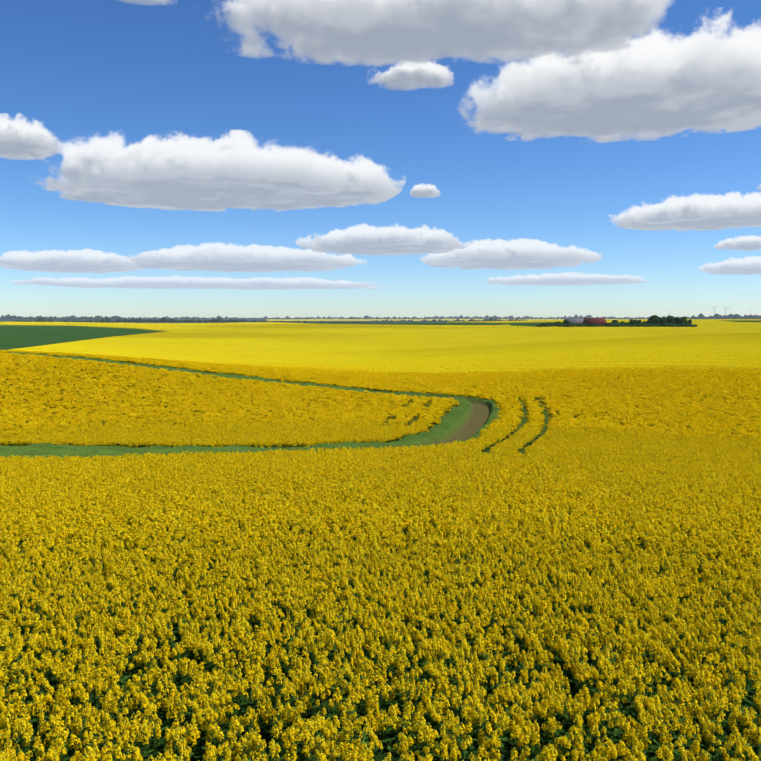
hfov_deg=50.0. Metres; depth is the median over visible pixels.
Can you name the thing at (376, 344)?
terrain
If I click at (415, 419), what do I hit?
tramline
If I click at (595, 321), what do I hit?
farm buildings
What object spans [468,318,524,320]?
treeline wood
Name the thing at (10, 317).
horizon treeline
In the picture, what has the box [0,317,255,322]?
treeline
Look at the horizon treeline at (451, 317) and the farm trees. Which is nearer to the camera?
the farm trees
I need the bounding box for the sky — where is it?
[0,0,760,317]
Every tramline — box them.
[385,402,430,425]
[484,400,548,454]
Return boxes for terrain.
[0,318,760,760]
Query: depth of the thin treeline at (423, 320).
5204.44 m
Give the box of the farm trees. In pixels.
[536,315,697,326]
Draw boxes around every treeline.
[0,314,125,319]
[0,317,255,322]
[18,314,758,319]
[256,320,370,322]
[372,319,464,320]
[661,313,760,318]
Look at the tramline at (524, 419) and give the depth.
72.38 m
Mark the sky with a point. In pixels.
(159, 158)
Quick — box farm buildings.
[562,318,606,325]

